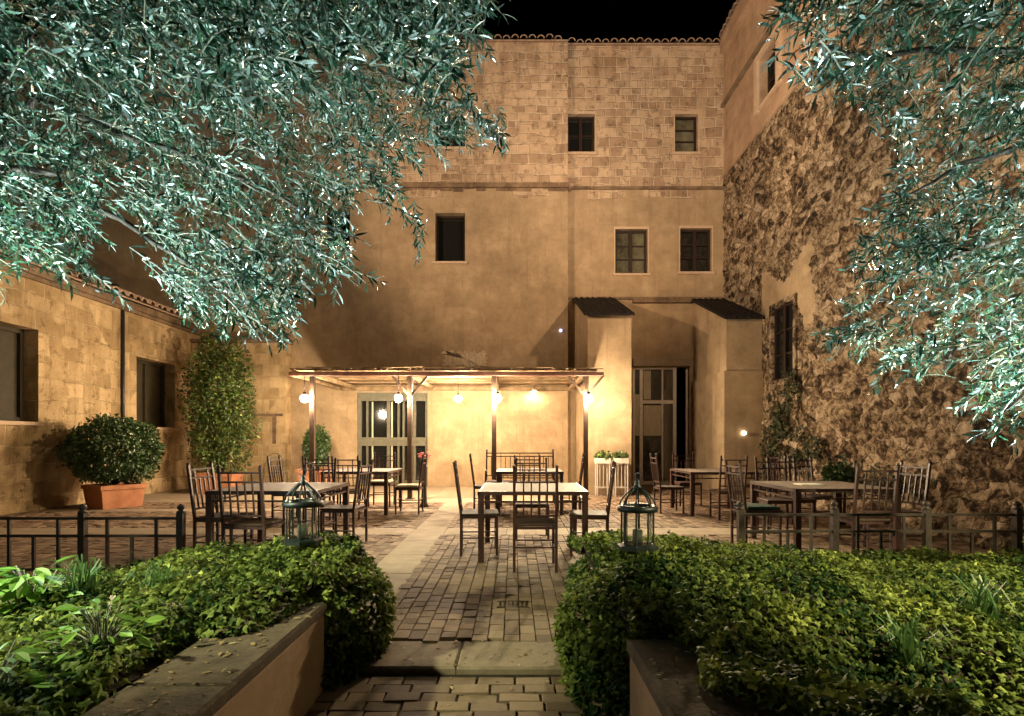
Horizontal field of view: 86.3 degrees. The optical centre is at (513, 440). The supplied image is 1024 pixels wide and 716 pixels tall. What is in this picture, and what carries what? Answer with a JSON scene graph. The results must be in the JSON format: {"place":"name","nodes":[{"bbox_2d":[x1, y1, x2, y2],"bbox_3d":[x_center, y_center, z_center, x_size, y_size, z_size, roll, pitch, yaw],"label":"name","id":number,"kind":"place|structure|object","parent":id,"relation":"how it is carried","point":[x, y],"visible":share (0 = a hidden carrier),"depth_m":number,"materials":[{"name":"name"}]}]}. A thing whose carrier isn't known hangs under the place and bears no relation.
{"place":"outdoors","nodes":[
{"label":"outdoors","id":0,"kind":"place"},
{"bbox_2d":[0,244,203,514],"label":"building","id":1,"kind":"structure","parent":0,"point":[66,364],"depth_m":10.89,"materials":[{"name":"brown stone"}]},
{"bbox_2d":[0,324,43,425],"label":"window","id":2,"kind":"structure","parent":1,"relation":"in","point":[11,338],"depth_m":9.92,"materials":[{"name":"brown wood"}]},
{"bbox_2d":[137,359,178,429],"bbox_3d":[-8.945,-1.120,13.464,0.390,1.703,1.584,0,0,0],"label":"window","id":3,"kind":"structure","parent":1,"relation":"in","point":[150,375],"depth_m":13.72,"materials":[{"name":"brown wood"}]},
{"bbox_2d":[5,552,313,714],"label":"bed soil","id":4,"kind":"structure","parent":0,"point":[146,668],"depth_m":2.19,"materials":[{"name":"brown soil"}]},
{"bbox_2d":[0,637,90,712],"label":"broadleaf plant","id":5,"kind":"object","parent":4,"relation":"on","point":[36,678],"visible":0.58,"depth_m":1.84,"materials":[{"name":"green plant"}]},
{"bbox_2d":[0,555,99,620],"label":"broadleaf plant","id":6,"kind":"object","parent":4,"relation":"on","point":[17,587],"visible":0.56,"depth_m":2.94,"materials":[{"name":"green plant"}]},
{"bbox_2d":[33,552,144,602],"bbox_3d":[-2.467,0.792,3.075,0.475,0.276,0.538,0,0,14],"label":"grass tuft","id":7,"kind":"object","parent":4,"relation":"on","point":[89,581],"visible":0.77,"depth_m":3.08,"materials":[{"name":"green plant"}]},
{"bbox_2d":[29,595,170,672],"bbox_3d":[-1.625,0.797,2.157,0.490,0.330,0.452,0,0,27],"label":"broadleaf plant","id":8,"kind":"object","parent":4,"relation":"on","point":[99,632],"visible":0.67,"depth_m":2.13,"materials":[{"name":"green plant"}]},
{"bbox_2d":[121,558,191,595],"bbox_3d":[-2.048,0.808,3.131,0.407,0.223,0.442,0,0,0],"label":"grass tuft","id":9,"kind":"object","parent":4,"relation":"on","point":[155,577],"visible":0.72,"depth_m":3.12,"materials":[{"name":"green plant"}]},
{"bbox_2d":[0,530,397,715],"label":"ivy","id":10,"kind":"object","parent":4,"relation":"on","point":[332,563],"visible":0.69,"depth_m":2.90,"materials":[{"name":"green plant"}]},
{"bbox_2d":[282,469,323,545],"bbox_3d":[-1.370,0.420,3.550,0.256,0.480,0.256,0,0,-11],"label":"garden lantern","id":11,"kind":"object","parent":10,"relation":"on","point":[302,521],"visible":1,"depth_m":3.48,"materials":[{"name":"metal"}]},
{"bbox_2d":[0,0,514,355],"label":"olive tree","id":12,"kind":"object","parent":4,"relation":"on","point":[267,31],"visible":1,"depth_m":2.77,"materials":[{"name":"green plant"}]},
{"bbox_2d":[124,485,556,685],"bbox_3d":[-1.200,1.437,9.850,15.600,0.266,12.700,0,0,0],"label":"terrace bed","id":13,"kind":"object","parent":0,"point":[259,597],"depth_m":4.38,"materials":[{"name":"soil"}]},
{"bbox_2d":[0,486,921,640],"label":"paving bands","id":14,"kind":"object","parent":13,"relation":"on","point":[399,563],"visible":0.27,"depth_m":7.88,"materials":[{"name":"stone"}]},
{"bbox_2d":[196,471,244,493],"bbox_3d":[-7.250,1.030,13.500,0.848,0.500,0.848,0,0,-8],"label":"terracotta planter","id":15,"kind":"object","parent":14,"relation":"on","point":[235,477],"visible":0.47,"depth_m":13.12,"materials":[{"name":"ceramic"}]},
{"bbox_2d":[174,320,262,478],"bbox_3d":[-7.343,-0.880,13.692,2.035,4.317,1.505,0,0,0],"label":"climbing shrub","id":16,"kind":"object","parent":15,"relation":"in","point":[228,418],"visible":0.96,"depth_m":13.51,"materials":[{"name":"green plant"}]},
{"bbox_2d":[190,339,292,487],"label":"corner wall","id":17,"kind":"structure","parent":14,"relation":"on","point":[272,383],"depth_m":14.90,"materials":[{"name":"stone"}]},
{"bbox_2d":[265,453,287,481],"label":"ornate chair","id":18,"kind":"object","parent":14,"relation":"on","point":[284,471],"visible":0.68,"depth_m":13.99,"materials":[{"name":"grey paint"}]},
{"bbox_2d":[295,468,336,481],"bbox_3d":[-5.197,1.005,14.400,0.795,0.550,0.795,0,0,0],"label":"terracotta planter","id":19,"kind":"object","parent":14,"relation":"on","point":[301,473],"visible":0.28,"depth_m":14.04,"materials":[{"name":"ceramic"}]},
{"bbox_2d":[300,423,332,468],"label":"shrub","id":20,"kind":"object","parent":19,"relation":"on","point":[322,442],"visible":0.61,"depth_m":14.29,"materials":[{"name":"green plant"}]},
{"bbox_2d":[13,33,764,494],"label":"stone building","id":21,"kind":"structure","parent":14,"relation":"on","point":[585,211],"depth_m":15.30,"materials":[{"name":"stone"}]},
{"bbox_2d":[322,212,351,249],"bbox_3d":[-4.949,-5.930,15.425,0.857,1.146,0.350,0,0,0],"label":"window","id":22,"kind":"structure","parent":21,"relation":"in","point":[347,216],"depth_m":15.58,"materials":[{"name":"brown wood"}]},
{"bbox_2d":[358,393,427,485],"bbox_3d":[-3.407,-0.065,15.447,1.984,2.690,0.105,0,0,0],"label":"glazed door","id":23,"kind":"structure","parent":21,"relation":"in","point":[382,420],"depth_m":15.46,"materials":[{"name":"grey paint"}]},
{"bbox_2d":[432,122,467,149],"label":"window","id":24,"kind":"structure","parent":21,"relation":"in","point":[456,146],"depth_m":15.50,"materials":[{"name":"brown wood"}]},
{"bbox_2d":[432,216,467,263],"bbox_3d":[-1.781,-5.667,15.425,0.977,1.433,0.350,0,0,0],"label":"window","id":25,"kind":"structure","parent":21,"relation":"in","point":[450,230],"depth_m":15.58,"materials":[{"name":"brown wood"}]},
{"bbox_2d":[568,117,597,154],"bbox_3d":[1.913,-8.696,15.585,0.915,1.160,0.270,0,0,0],"label":"window","id":26,"kind":"structure","parent":21,"relation":"in","point":[580,129],"depth_m":15.70,"materials":[{"name":"brown wood"}]},
{"bbox_2d":[613,231,650,275],"bbox_3d":[3.342,-5.342,15.575,1.060,1.329,0.250,0,0,0],"label":"window","id":27,"kind":"structure","parent":21,"relation":"in","point":[630,246],"depth_m":15.68,"materials":[{"name":"brown wood"}]},
{"bbox_2d":[633,367,687,484],"bbox_3d":[4.201,-0.422,15.690,1.572,3.364,0.064,0,0,0],"label":"glazed door","id":28,"kind":"structure","parent":21,"relation":"in","point":[654,388],"depth_m":15.68,"materials":[{"name":"brown paint"}]},
{"bbox_2d":[673,117,700,154],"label":"window","id":29,"kind":"structure","parent":21,"relation":"in","point":[685,127],"depth_m":15.70,"materials":[{"name":"brown wood"}]},
{"bbox_2d":[678,230,714,273],"bbox_3d":[5.171,-5.378,15.575,1.036,1.305,0.250,0,0,0],"label":"window","id":30,"kind":"structure","parent":21,"relation":"in","point":[694,244],"depth_m":15.68,"materials":[{"name":"brown wood"}]},
{"bbox_2d":[289,366,603,498],"bbox_3d":[-1.472,-0.181,13.546,6.942,2.921,3.504,0,0,0],"label":"pergola","id":31,"kind":"object","parent":14,"relation":"on","point":[346,379],"visible":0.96,"depth_m":12.04,"materials":[{"name":"paint"}]},
{"bbox_2d":[300,376,308,401],"bbox_3d":[-4.556,-1.127,11.900,0.170,0.585,0.167,0,0,0],"label":"hanging lamp","id":32,"kind":"object","parent":31,"relation":"hanging from","point":[304,397],"visible":1,"depth_m":11.86,"materials":[{"name":"white glass"}]},
{"bbox_2d":[395,376,401,401],"bbox_3d":[-2.510,-1.127,11.900,0.170,0.585,0.167,0,0,0],"label":"hanging lamp","id":33,"kind":"object","parent":31,"relation":"hanging from","point":[398,397],"visible":1,"depth_m":11.86,"materials":[{"name":"white glass"}]},
{"bbox_2d":[455,380,461,401],"bbox_3d":[-1.381,-1.238,13.600,0.170,0.565,0.167,0,0,0],"label":"hanging lamp","id":34,"kind":"object","parent":31,"relation":"hanging from","point":[458,398],"visible":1,"depth_m":13.56,"materials":[{"name":"white glass"}]},
{"bbox_2d":[494,375,500,401],"bbox_3d":[-0.352,-1.127,11.850,0.170,0.585,0.167,0,0,0],"label":"hanging lamp","id":35,"kind":"object","parent":31,"relation":"hanging from","point":[497,397],"visible":1,"depth_m":11.81,"materials":[{"name":"white glass"}]},
{"bbox_2d":[585,376,592,401],"bbox_3d":[1.636,-1.127,11.900,0.170,0.585,0.167,0,0,0],"label":"hanging lamp","id":36,"kind":"object","parent":31,"relation":"hanging from","point":[588,398],"visible":1,"depth_m":11.86,"materials":[{"name":"white glass"}]},
{"bbox_2d":[755,457,792,534],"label":"iron chair","id":37,"kind":"object","parent":14,"relation":"on","point":[772,500],"visible":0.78,"depth_m":7.85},
{"bbox_2d":[766,456,816,529],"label":"iron chair","id":38,"kind":"object","parent":14,"relation":"on","point":[813,501],"visible":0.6,"depth_m":7.92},
{"bbox_2d":[0,490,1023,642],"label":"terrace setts","id":39,"kind":"structure","parent":13,"relation":"on","point":[442,563],"depth_m":6.41,"materials":[{"name":"stone"}]},
{"bbox_2d":[0,504,185,570],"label":"garden fence","id":40,"kind":"object","parent":39,"relation":"on","point":[82,518],"visible":0.89,"depth_m":4.99,"materials":[{"name":"metal"}]},
{"bbox_2d":[81,482,146,509],"bbox_3d":[-7.750,1.060,10.600,0.784,0.440,0.784,0,0,30],"label":"terracotta planter","id":41,"kind":"object","parent":39,"relation":"on","point":[102,496],"visible":0.92,"depth_m":10.37,"materials":[{"name":"ceramic"}]},
{"bbox_2d":[52,413,165,485],"bbox_3d":[-7.769,0.179,10.607,1.820,1.438,1.767,0,0,0],"label":"round bush","id":42,"kind":"object","parent":41,"relation":"on","point":[93,450],"visible":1,"depth_m":10.21,"materials":[{"name":"green plant"}]},
{"bbox_2d":[186,461,253,548],"bbox_3d":[-3.215,0.755,6.002,0.520,1.050,0.446,0,0,3],"label":"iron chair","id":43,"kind":"object","parent":39,"relation":"on","point":[216,518],"visible":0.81,"depth_m":5.89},
{"bbox_2d":[217,465,285,546],"bbox_3d":[-2.622,0.755,5.485,0.446,1.050,0.520,0,0,3],"label":"iron chair","id":44,"kind":"object","parent":39,"relation":"on","point":[263,523],"visible":0.84,"depth_m":5.30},
{"bbox_2d":[205,482,349,546],"bbox_3d":[-2.680,0.905,6.375,1.160,0.750,1.220,0,0,0],"label":"terrace table","id":45,"kind":"object","parent":39,"relation":"on","point":[277,488],"visible":0.73,"depth_m":5.97,"materials":[{"name":"brown wood"}]},
{"bbox_2d":[267,455,307,517],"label":"iron chair","id":46,"kind":"object","parent":39,"relation":"on","point":[270,479],"visible":0.54,"depth_m":8.58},
{"bbox_2d":[302,455,338,518],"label":"iron chair","id":47,"kind":"object","parent":39,"relation":"on","point":[323,465],"visible":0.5,"depth_m":8.84,"materials":[{"name":"brown metal"}]},
{"bbox_2d":[304,457,336,534],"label":"iron chair","id":48,"kind":"object","parent":39,"relation":"on","point":[326,503],"visible":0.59,"depth_m":7.48,"materials":[{"name":"brown metal"}]},
{"bbox_2d":[320,459,373,541],"bbox_3d":[-2.055,0.755,6.746,0.520,1.050,0.446,0,0,6],"label":"iron chair","id":49,"kind":"object","parent":39,"relation":"on","point":[336,509],"visible":0.96,"depth_m":6.65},
{"bbox_2d":[331,455,365,519],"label":"iron chair","id":50,"kind":"object","parent":39,"relation":"on","point":[351,491],"visible":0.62,"depth_m":8.81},
{"bbox_2d":[320,468,402,514],"bbox_3d":[-2.740,0.905,10.000,1.160,0.750,1.220,0,0,1],"label":"terrace table","id":51,"kind":"object","parent":39,"relation":"on","point":[386,472],"visible":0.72,"depth_m":9.46,"materials":[{"name":"brown wood"}]},
{"bbox_2d":[368,452,395,506],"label":"iron chair","id":52,"kind":"object","parent":39,"relation":"on","point":[374,482],"visible":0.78,"depth_m":10.94,"materials":[{"name":"brown metal"}]},
{"bbox_2d":[394,454,427,513],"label":"iron chair","id":53,"kind":"object","parent":39,"relation":"on","point":[401,487],"visible":1,"depth_m":9.50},
{"bbox_2d":[417,452,431,506],"bbox_3d":[-1.728,0.744,10.581,0.278,1.072,0.270,0,0,0],"label":"flower vase","id":54,"kind":"object","parent":39,"relation":"on","point":[425,489],"visible":0.66,"depth_m":10.56,"materials":[{"name":"grey ceramic"}]},
{"bbox_2d":[102,537,764,715],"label":"fallen leaves","id":55,"kind":"object","parent":39,"relation":"on","point":[135,710],"visible":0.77,"depth_m":2.15,"materials":[{"name":"brown plant"}]},
{"bbox_2d":[453,460,498,555],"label":"iron chair","id":56,"kind":"object","parent":39,"relation":"on","point":[473,513],"visible":0.96,"depth_m":6.08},
{"bbox_2d":[469,453,496,508],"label":"iron chair","id":57,"kind":"object","parent":39,"relation":"on","point":[477,486],"visible":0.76,"depth_m":9.77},
{"bbox_2d":[497,601,528,609],"bbox_3d":[-0.007,1.292,4.271,0.245,0.037,0.162,0,0,0],"label":"drain grate","id":58,"kind":"object","parent":39,"relation":"on","point":[505,606],"visible":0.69,"depth_m":4.22,"materials":[{"name":"metal"}]},
{"bbox_2d":[485,449,554,503],"bbox_3d":[0.130,0.729,11.284,1.444,1.103,0.569,0,0,0],"label":"iron bench","id":59,"kind":"object","parent":39,"relation":"on","point":[508,481],"visible":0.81,"depth_m":11.50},
{"bbox_2d":[514,455,540,514],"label":"iron chair","id":60,"kind":"object","parent":39,"relation":"on","point":[534,465],"visible":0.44,"depth_m":8.88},
{"bbox_2d":[496,468,563,514],"bbox_3d":[0.285,0.905,10.000,1.160,0.750,1.220,0,0,1],"label":"terrace table","id":61,"kind":"object","parent":39,"relation":"on","point":[500,472],"visible":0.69,"depth_m":9.41,"materials":[{"name":"brown wood"}]},
{"bbox_2d":[515,458,548,538],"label":"iron chair","id":62,"kind":"object","parent":39,"relation":"on","point":[527,505],"visible":0.58,"depth_m":7.41,"materials":[{"name":"brown metal"}]},
{"bbox_2d":[478,483,588,562],"bbox_3d":[0.210,0.905,6.310,1.160,0.750,1.220,0,0,1],"label":"terrace table","id":63,"kind":"object","parent":39,"relation":"on","point":[574,490],"visible":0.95,"depth_m":5.72,"materials":[{"name":"wood"}]},
{"bbox_2d":[512,465,558,571],"bbox_3d":[0.210,0.755,5.485,0.446,1.050,0.520,0,0,0],"label":"iron chair","id":64,"kind":"object","parent":39,"relation":"on","point":[553,522],"visible":1,"depth_m":5.31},
{"bbox_2d":[558,453,585,510],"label":"iron chair","id":65,"kind":"object","parent":39,"relation":"on","point":[581,474],"visible":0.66,"depth_m":9.90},
{"bbox_2d":[569,461,616,556],"bbox_3d":[0.895,0.755,6.195,0.520,1.050,0.446,0,0,8],"label":"iron chair","id":66,"kind":"object","parent":39,"relation":"on","point":[594,514],"visible":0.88,"depth_m":6.01,"materials":[{"name":"black metal"}]},
{"bbox_2d":[594,458,610,495],"bbox_3d":[2.064,0.840,12.700,0.340,0.880,0.316,0,0,0],"label":"plant stand","id":67,"kind":"object","parent":39,"relation":"on","point":[603,461],"visible":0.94,"depth_m":12.56,"materials":[{"name":"white paint"}]},
{"bbox_2d":[593,450,611,459],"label":"potted plant","id":68,"kind":"object","parent":67,"relation":"on","point":[601,454],"visible":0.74,"depth_m":12.64,"materials":[{"name":"green plant"}]},
{"bbox_2d":[612,458,628,495],"bbox_3d":[2.481,0.840,12.700,0.340,0.880,0.316,0,0,0],"label":"plant stand","id":69,"kind":"object","parent":39,"relation":"on","point":[621,461],"visible":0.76,"depth_m":12.56,"materials":[{"name":"white paint"}]},
{"bbox_2d":[611,450,628,459],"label":"potted plant","id":70,"kind":"object","parent":69,"relation":"on","point":[616,454],"visible":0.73,"depth_m":12.66,"materials":[{"name":"green plant"}]},
{"bbox_2d":[649,453,684,513],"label":"iron chair","id":71,"kind":"object","parent":39,"relation":"on","point":[656,475],"visible":0.98,"depth_m":9.69,"materials":[{"name":"brown metal"}]},
{"bbox_2d":[672,452,701,505],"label":"iron chair","id":72,"kind":"object","parent":39,"relation":"on","point":[679,483],"visible":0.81,"depth_m":10.89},
{"bbox_2d":[670,468,758,515],"bbox_3d":[3.580,0.905,9.875,1.160,0.750,1.220,0,0,0],"label":"terrace table","id":73,"kind":"object","parent":39,"relation":"on","point":[692,472],"visible":0.74,"depth_m":9.46,"materials":[{"name":"brown wood"}]},
{"bbox_2d":[709,455,747,519],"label":"iron chair","id":74,"kind":"object","parent":39,"relation":"on","point":[719,491],"visible":0.78,"depth_m":8.79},
{"bbox_2d":[724,459,782,546],"bbox_3d":[2.885,0.755,6.600,0.520,1.050,0.446,0,0,0],"label":"iron chair","id":75,"kind":"object","parent":39,"relation":"on","point":[758,508],"visible":0.82,"depth_m":6.45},
{"bbox_2d":[746,453,780,505],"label":"iron chair","id":76,"kind":"object","parent":39,"relation":"on","point":[776,474],"visible":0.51,"depth_m":9.96,"materials":[{"name":"brown metal"}]},
{"bbox_2d":[787,456,832,524],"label":"iron chair","id":77,"kind":"object","parent":39,"relation":"on","point":[815,495],"visible":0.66,"depth_m":8.37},
{"bbox_2d":[750,481,901,553],"bbox_3d":[3.700,0.905,6.625,1.160,0.750,1.220,0,0,1],"label":"terrace table","id":78,"kind":"object","parent":39,"relation":"on","point":[836,488],"visible":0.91,"depth_m":6.09,"materials":[{"name":"brown wood"}]},
{"bbox_2d":[793,483,824,484],"bbox_3d":[3.568,0.525,6.600,0.280,0.012,0.200,0,0,0],"label":"menu","id":79,"kind":"object","parent":78,"relation":"on","point":[808,484],"visible":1,"depth_m":6.60,"materials":[{"name":"beige paper"}]},
{"bbox_2d":[819,460,860,525],"bbox_3d":[4.960,0.781,8.312,0.549,0.999,0.580,0,0,0],"label":"wall shrub","id":80,"kind":"object","parent":39,"relation":"on","point":[842,473],"visible":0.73,"depth_m":8.23,"materials":[{"name":"green plant"}]},
{"bbox_2d":[829,463,899,555],"bbox_3d":[3.720,0.755,5.815,0.446,1.050,0.520,0,0,0],"label":"iron chair","id":81,"kind":"object","parent":39,"relation":"on","point":[851,520],"visible":0.88,"depth_m":5.63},
{"bbox_2d":[737,501,1023,556],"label":"garden fence","id":82,"kind":"object","parent":39,"relation":"on","point":[927,514],"visible":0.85,"depth_m":5.24,"materials":[{"name":"metal"}]},
{"bbox_2d":[863,460,931,549],"bbox_3d":[4.485,0.755,6.403,0.520,1.050,0.446,0,0,-5],"label":"iron chair","id":83,"kind":"object","parent":39,"relation":"on","point":[928,476],"visible":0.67,"depth_m":6.37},
{"bbox_2d":[719,0,1023,551],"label":"side building","id":84,"kind":"structure","parent":13,"relation":"on","point":[802,183],"depth_m":9.74,"materials":[{"name":"stone"}]},
{"bbox_2d":[757,52,776,110],"bbox_3d":[6.075,-8.610,12.775,0.330,1.220,1.090,0,0,0],"label":"window","id":85,"kind":"structure","parent":84,"relation":"in","point":[771,79],"depth_m":13.09,"materials":[{"name":"beige stone"}]},
{"bbox_2d":[774,301,792,380],"bbox_3d":[6.018,-2.180,12.050,0.084,1.680,1.000,0,0,0],"label":"window","id":86,"kind":"structure","parent":84,"relation":"in","point":[783,315],"depth_m":12.24,"materials":[{"name":"brown wood"}]},
{"bbox_2d":[752,356,935,504],"bbox_3d":[5.689,-0.305,10.093,0.430,2.924,5.477,0,0,0],"label":"wall creeper","id":87,"kind":"object","parent":84,"relation":"attached to","point":[778,421],"depth_m":11.32,"materials":[{"name":"green plant"}]},
{"bbox_2d":[0,0,735,257],"label":"sky","id":88,"kind":"structure","parent":0,"point":[584,20],"materials":[{"name":"black"}]},
{"bbox_2d":[104,484,677,700],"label":"ground","id":89,"kind":"structure","parent":0,"point":[117,690],"depth_m":3.46,"materials":[{"name":"soil"}]},
{"bbox_2d":[305,675,629,715],"bbox_3d":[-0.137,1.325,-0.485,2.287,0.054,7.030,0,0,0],"label":"path setts","id":90,"kind":"structure","parent":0,"point":[398,694],"depth_m":2.78,"materials":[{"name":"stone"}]},
{"bbox_2d":[81,603,326,715],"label":"planter wall","id":91,"kind":"structure","parent":90,"relation":"on","point":[280,675],"depth_m":2.16,"materials":[{"name":"stone"}]},
{"bbox_2d":[324,641,629,674],"bbox_3d":[-0.250,1.350,3.295,2.500,0.140,0.410,0,0,0],"label":"path step","id":92,"kind":"object","parent":90,"relation":"on","point":[434,661],"visible":0.25,"depth_m":3.20,"materials":[{"name":"stone"}]},
{"bbox_2d":[626,639,781,715],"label":"planter wall","id":93,"kind":"structure","parent":90,"relation":"on","point":[652,693],"depth_m":1.96,"materials":[{"name":"concrete"}]},
{"bbox_2d":[566,544,1023,715],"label":"bed soil","id":94,"kind":"structure","parent":0,"point":[881,660],"depth_m":2.68,"materials":[{"name":"brown soil"}]},
{"bbox_2d":[704,540,720,546],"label":"broadleaf plant","id":95,"kind":"object","parent":94,"relation":"on","point":[713,541],"visible":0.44,"depth_m":4.93,"materials":[{"name":"green plant"}]},
{"bbox_2d":[551,528,1023,715],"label":"ivy","id":96,"kind":"object","parent":94,"relation":"on","point":[639,586],"visible":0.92,"depth_m":2.71,"materials":[{"name":"green plant"}]},
{"bbox_2d":[617,472,657,551],"bbox_3d":[0.782,0.440,3.450,0.256,0.480,0.256,0,0,-29],"label":"garden lantern","id":97,"kind":"object","parent":96,"relation":"on","point":[637,526],"visible":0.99,"depth_m":3.38,"materials":[{"name":"metal"}]},
{"bbox_2d":[853,604,966,666],"bbox_3d":[1.879,0.928,2.558,0.350,0.224,0.482,0,0,0],"label":"grass tuft","id":98,"kind":"object","parent":96,"relation":"on","point":[906,646],"visible":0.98,"depth_m":2.54,"materials":[{"name":"green plant"}]},
{"bbox_2d":[757,0,1023,455],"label":"olive tree","id":99,"kind":"object","parent":94,"relation":"on","point":[984,13],"visible":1,"depth_m":2.85,"materials":[{"name":"green plant"}]},
{"bbox_2d":[938,571,1023,625],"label":"grass tuft","id":100,"kind":"object","parent":94,"relation":"on","point":[989,601],"visible":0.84,"depth_m":2.95,"materials":[{"name":"green plant"}]}
]}

